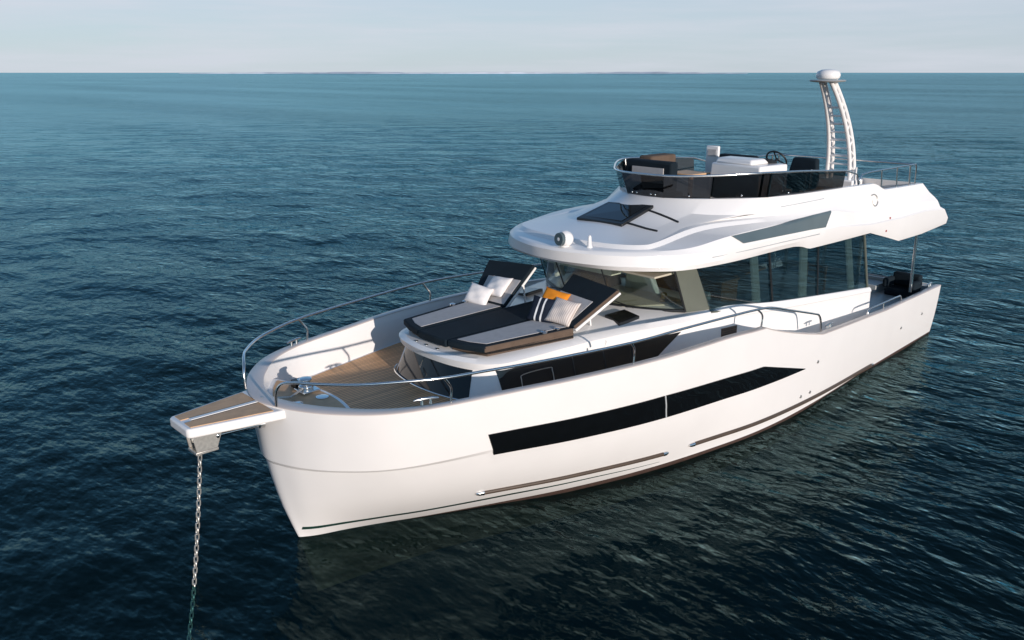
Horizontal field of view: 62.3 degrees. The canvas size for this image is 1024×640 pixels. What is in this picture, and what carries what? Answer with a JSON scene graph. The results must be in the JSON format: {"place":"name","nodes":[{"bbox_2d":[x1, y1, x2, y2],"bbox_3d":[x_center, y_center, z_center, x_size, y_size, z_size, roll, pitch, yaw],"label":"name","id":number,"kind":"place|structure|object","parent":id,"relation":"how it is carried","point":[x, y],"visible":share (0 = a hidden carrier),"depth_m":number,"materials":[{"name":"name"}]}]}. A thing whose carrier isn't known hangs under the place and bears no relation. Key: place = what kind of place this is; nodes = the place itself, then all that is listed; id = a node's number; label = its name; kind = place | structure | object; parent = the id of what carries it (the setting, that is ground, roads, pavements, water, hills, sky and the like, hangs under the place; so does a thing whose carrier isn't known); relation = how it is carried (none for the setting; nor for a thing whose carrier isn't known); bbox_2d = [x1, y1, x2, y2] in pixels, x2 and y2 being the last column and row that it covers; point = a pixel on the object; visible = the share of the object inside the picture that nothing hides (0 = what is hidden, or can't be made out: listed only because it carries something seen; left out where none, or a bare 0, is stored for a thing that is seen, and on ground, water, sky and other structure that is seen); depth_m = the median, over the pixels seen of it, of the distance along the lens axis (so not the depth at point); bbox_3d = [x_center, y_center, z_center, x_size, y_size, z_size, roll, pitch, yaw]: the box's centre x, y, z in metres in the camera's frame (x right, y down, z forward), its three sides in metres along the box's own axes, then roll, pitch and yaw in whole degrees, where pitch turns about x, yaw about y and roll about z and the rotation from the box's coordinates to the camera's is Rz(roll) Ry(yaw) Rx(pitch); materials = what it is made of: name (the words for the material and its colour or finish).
{"place":"outdoors","nodes":[
{"label":"outdoors","id":0,"kind":"place"},
{"bbox_2d":[179,72,747,73],"bbox_3d":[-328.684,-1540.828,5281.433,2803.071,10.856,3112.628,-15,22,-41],"label":"shore","id":1,"kind":"structure","parent":0,"point":[466,73],"depth_m":5047.71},
{"bbox_2d":[0,74,1023,639],"bbox_3d":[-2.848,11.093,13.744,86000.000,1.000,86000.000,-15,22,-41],"label":"sea","id":2,"kind":"structure","parent":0,"point":[98,484],"depth_m":31.06,"materials":[{"name":"blue liquid"}]},
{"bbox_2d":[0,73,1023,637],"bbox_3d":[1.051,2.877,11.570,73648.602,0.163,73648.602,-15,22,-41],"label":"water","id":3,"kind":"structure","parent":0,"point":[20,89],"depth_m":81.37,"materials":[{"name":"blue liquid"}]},
{"bbox_2d":[170,69,947,590],"bbox_3d":[2.442,-0.929,15.368,17.300,6.970,4.940,-15,22,-41],"label":"motor yacht","id":4,"kind":"object","parent":3,"relation":"on","point":[402,433],"visible":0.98,"depth_m":13.08,"materials":[{"name":"white plastic"}]},
{"bbox_2d":[186,455,201,639],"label":"anchor chain","id":5,"kind":"object","parent":4,"relation":"hanging from","point":[195,550],"visible":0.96,"depth_m":10.24,"materials":[{"name":"metal"}]},
{"bbox_2d":[464,282,493,304],"bbox_3d":[-0.549,-0.411,13.898,0.460,0.360,0.166,18,-14,31],"label":"cushion","id":6,"kind":"object","parent":4,"relation":"on","point":[478,294],"visible":0.99,"depth_m":13.82,"materials":[{"name":"white fabric"}]},
{"bbox_2d":[486,276,512,297],"bbox_3d":[-0.241,-0.553,13.955,0.440,0.155,0.420,10,57,40],"label":"cushion","id":7,"kind":"object","parent":4,"relation":"on","point":[498,285],"visible":0.88,"depth_m":13.86,"materials":[{"name":"white fabric"}]},
{"bbox_2d":[526,295,554,322],"bbox_3d":[0.475,-0.153,12.888,0.440,0.420,0.166,13,-18,22],"label":"cushion","id":8,"kind":"object","parent":4,"relation":"on","point":[540,309],"visible":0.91,"depth_m":12.84,"materials":[{"name":"blue fabric"}]},
{"bbox_2d":[542,287,570,299],"bbox_3d":[0.622,-0.278,12.994,0.440,0.144,0.440,19,68,28],"label":"cushion","id":9,"kind":"object","parent":4,"relation":"on","point":[550,293],"visible":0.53,"depth_m":12.98,"materials":[{"name":"orange fabric"}]},
{"bbox_2d":[544,297,581,327],"bbox_3d":[0.760,-0.123,12.732,0.440,0.166,0.440,17,67,31],"label":"cushion","id":10,"kind":"object","parent":4,"relation":"on","point":[562,311],"visible":1,"depth_m":12.66,"materials":[{"name":"beige fabric"}]},
{"bbox_2d":[711,234,867,312],"bbox_3d":[5.217,-0.771,15.683,6.313,1.490,0.095,-15,22,-41],"label":"window frame","id":11,"kind":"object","parent":4,"relation":"in","point":[863,236],"depth_m":16.23,"materials":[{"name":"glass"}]},
{"bbox_2d":[882,271,922,297],"bbox_3d":[9.202,-0.832,19.934,0.590,0.496,0.760,-15,22,-41],"label":"cockpit armchair","id":12,"kind":"object","parent":4,"relation":"on","point":[898,281],"visible":0.95,"depth_m":19.94,"materials":[{"name":"black fabric"}]},
{"bbox_2d":[0,0,1023,72],"label":"sky","id":13,"kind":"structure","parent":0,"point":[37,36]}
]}

